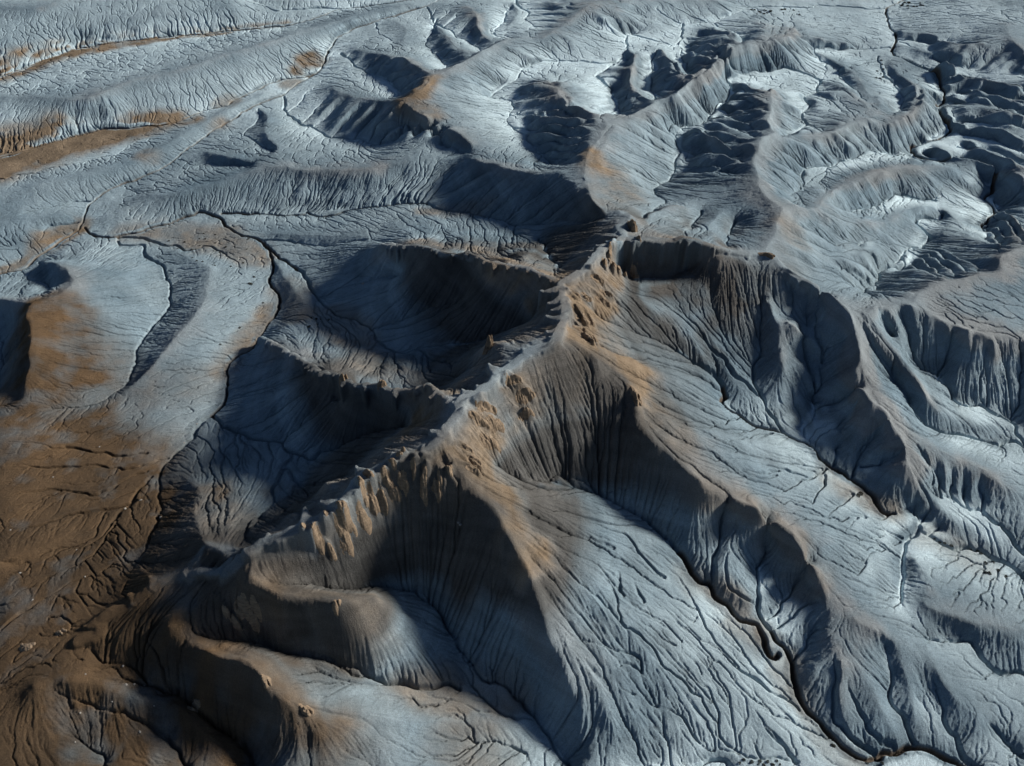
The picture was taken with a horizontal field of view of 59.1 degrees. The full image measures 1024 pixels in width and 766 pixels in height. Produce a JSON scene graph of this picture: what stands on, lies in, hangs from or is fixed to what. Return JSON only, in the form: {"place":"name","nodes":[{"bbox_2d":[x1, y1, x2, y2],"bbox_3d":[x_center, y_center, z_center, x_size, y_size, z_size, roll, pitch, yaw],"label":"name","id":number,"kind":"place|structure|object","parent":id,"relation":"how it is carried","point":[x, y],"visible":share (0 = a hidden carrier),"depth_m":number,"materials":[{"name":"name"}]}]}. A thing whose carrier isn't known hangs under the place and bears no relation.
{"place":"outdoors","nodes":[
{"label":"outdoors","id":0,"kind":"place"},
{"bbox_2d":[0,20,290,378],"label":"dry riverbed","id":1,"kind":"structure","parent":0,"point":[14,140],"depth_m":562.73,"materials":[{"name":"soil"}]},
{"bbox_2d":[0,0,1023,765],"bbox_3d":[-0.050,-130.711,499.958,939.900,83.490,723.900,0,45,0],"label":"badlands terrain","id":2,"kind":"structure","parent":0,"point":[702,554],"depth_m":372.01,"materials":[{"name":"stone"}]},
{"bbox_2d":[19,642,35,651],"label":"rock outcrop","id":3,"kind":"object","parent":2,"relation":"on","point":[25,647],"visible":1,"depth_m":287.13,"materials":[{"name":"beige stone"}]},
{"bbox_2d":[55,628,66,635],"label":"rock outcrop","id":4,"kind":"object","parent":2,"relation":"on","point":[58,632],"visible":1,"depth_m":290.14,"materials":[{"name":"beige stone"}]},
{"bbox_2d":[187,698,200,713],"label":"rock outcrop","id":5,"kind":"object","parent":2,"relation":"on","point":[196,704],"visible":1,"depth_m":283.73,"materials":[{"name":"grey stone"}]},
{"bbox_2d":[222,592,259,633],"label":"rock outcrop","id":6,"kind":"object","parent":2,"relation":"on","point":[242,603],"visible":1,"depth_m":284.37,"materials":[{"name":"grey stone"}]},
{"bbox_2d":[233,595,261,623],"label":"rock outcrop","id":7,"kind":"object","parent":2,"relation":"on","point":[255,606],"visible":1,"depth_m":284.03,"materials":[{"name":"grey stone"}]},
{"bbox_2d":[260,674,271,688],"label":"rock outcrop","id":8,"kind":"object","parent":2,"relation":"on","point":[265,680],"visible":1,"depth_m":273.00,"materials":[{"name":"beige stone"}]},
{"bbox_2d":[298,703,313,716],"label":"rock outcrop","id":9,"kind":"object","parent":2,"relation":"on","point":[307,710],"visible":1,"depth_m":276.61,"materials":[{"name":"beige stone"}]},
{"bbox_2d":[300,510,328,554],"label":"rock outcrop","id":10,"kind":"object","parent":2,"relation":"on","point":[319,540],"visible":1,"depth_m":285.99,"materials":[{"name":"beige stone"}]},
{"bbox_2d":[332,599,340,616],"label":"rock outcrop","id":11,"kind":"object","parent":2,"relation":"on","point":[335,605],"visible":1,"depth_m":282.00,"materials":[{"name":"beige stone"}]},
{"bbox_2d":[327,500,353,561],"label":"rock outcrop","id":12,"kind":"object","parent":2,"relation":"on","point":[346,544],"visible":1,"depth_m":290.66,"materials":[{"name":"beige stone"}]},
{"bbox_2d":[338,373,347,387],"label":"rock outcrop","id":13,"kind":"object","parent":2,"relation":"on","point":[342,377],"visible":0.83,"depth_m":342.98,"materials":[{"name":"brown stone"}]},
{"bbox_2d":[333,502,357,537],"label":"rock outcrop","id":14,"kind":"object","parent":2,"relation":"on","point":[351,526],"visible":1,"depth_m":288.98,"materials":[{"name":"beige stone"}]},
{"bbox_2d":[339,476,371,534],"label":"rock outcrop","id":15,"kind":"object","parent":2,"relation":"on","point":[364,520],"visible":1,"depth_m":292.93,"materials":[{"name":"beige stone"}]},
{"bbox_2d":[363,469,381,516],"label":"rock outcrop","id":16,"kind":"object","parent":2,"relation":"on","point":[374,508],"visible":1,"depth_m":293.11,"materials":[{"name":"brown stone"}]},
{"bbox_2d":[358,465,389,515],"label":"rock outcrop","id":17,"kind":"object","parent":2,"relation":"on","point":[381,497],"visible":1,"depth_m":293.44,"materials":[{"name":"brown stone"}]},
{"bbox_2d":[377,380,386,391],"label":"rock outcrop","id":18,"kind":"object","parent":2,"relation":"on","point":[381,383],"visible":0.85,"depth_m":331.80,"materials":[{"name":"brown stone"}]},
{"bbox_2d":[386,458,401,501],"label":"rock outcrop","id":19,"kind":"object","parent":2,"relation":"on","point":[394,492],"visible":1,"depth_m":295.06,"materials":[{"name":"brown stone"}]},
{"bbox_2d":[395,447,409,496],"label":"rock outcrop","id":20,"kind":"object","parent":2,"relation":"on","point":[403,483],"visible":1,"depth_m":294.53,"materials":[{"name":"stone"}]},
{"bbox_2d":[410,457,442,506],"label":"rock outcrop","id":21,"kind":"object","parent":2,"relation":"on","point":[423,491],"visible":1,"depth_m":295.46,"materials":[{"name":"stone"}]},
{"bbox_2d":[422,462,452,502],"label":"rock outcrop","id":22,"kind":"object","parent":2,"relation":"on","point":[436,487],"visible":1,"depth_m":296.07,"materials":[{"name":"brown stone"}]},
{"bbox_2d":[461,443,482,474],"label":"rock outcrop","id":23,"kind":"object","parent":2,"relation":"on","point":[475,461],"visible":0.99,"depth_m":301.57,"materials":[{"name":"brown stone"}]},
{"bbox_2d":[468,411,500,453],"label":"rock outcrop","id":24,"kind":"object","parent":2,"relation":"on","point":[488,442],"visible":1,"depth_m":309.52,"materials":[{"name":"brown stone"}]},
{"bbox_2d":[482,335,492,354],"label":"rock outcrop","id":25,"kind":"object","parent":2,"relation":"on","point":[488,344],"visible":1,"depth_m":336.08,"materials":[{"name":"brown stone"}]},
{"bbox_2d":[475,400,504,433],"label":"rock outcrop","id":26,"kind":"object","parent":2,"relation":"on","point":[496,424],"visible":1,"depth_m":311.94,"materials":[{"name":"brown stone"}]},
{"bbox_2d":[504,372,535,421],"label":"rock outcrop","id":27,"kind":"object","parent":2,"relation":"on","point":[525,395],"visible":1,"depth_m":320.85,"materials":[{"name":"brown stone"}]},
{"bbox_2d":[573,292,591,302],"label":"rock outcrop","id":28,"kind":"object","parent":2,"relation":"on","point":[587,298],"visible":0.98,"depth_m":361.08,"materials":[{"name":"brown stone"}]},
{"bbox_2d":[575,312,594,327],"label":"rock outcrop","id":29,"kind":"object","parent":2,"relation":"on","point":[584,321],"visible":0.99,"depth_m":348.91,"materials":[{"name":"brown stone"}]},
{"bbox_2d":[572,325,598,346],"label":"rock outcrop","id":30,"kind":"object","parent":2,"relation":"on","point":[584,335],"visible":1,"depth_m":340.17,"materials":[{"name":"brown stone"}]},
{"bbox_2d":[590,273,612,307],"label":"rock outcrop","id":31,"kind":"object","parent":2,"relation":"on","point":[596,278],"visible":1,"depth_m":368.70,"materials":[{"name":"brown stone"}]},
{"bbox_2d":[602,257,616,270],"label":"rock outcrop","id":32,"kind":"object","parent":2,"relation":"on","point":[604,261],"visible":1,"depth_m":380.40,"materials":[{"name":"brown stone"}]},
{"bbox_2d":[608,241,626,275],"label":"rock outcrop","id":33,"kind":"object","parent":2,"relation":"on","point":[610,253],"visible":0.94,"depth_m":383.60,"materials":[{"name":"brown stone"}]},
{"bbox_2d":[626,219,637,231],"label":"rock outcrop","id":34,"kind":"object","parent":2,"relation":"on","point":[632,225],"visible":1,"depth_m":401.74,"materials":[{"name":"brown stone"}]},
{"bbox_2d":[629,385,641,405],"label":"rock outcrop","id":35,"kind":"object","parent":2,"relation":"on","point":[637,400],"visible":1,"depth_m":332.33,"materials":[{"name":"brown stone"}]},
{"bbox_2d":[630,235,640,279],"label":"rock outcrop","id":36,"kind":"object","parent":2,"relation":"on","point":[633,272],"visible":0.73,"depth_m":397.56,"materials":[{"name":"grey stone"}]},
{"bbox_2d":[758,252,774,258],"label":"rock outcrop","id":37,"kind":"object","parent":2,"relation":"on","point":[769,255],"visible":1,"depth_m":398.87,"materials":[{"name":"brown stone"}]}
]}

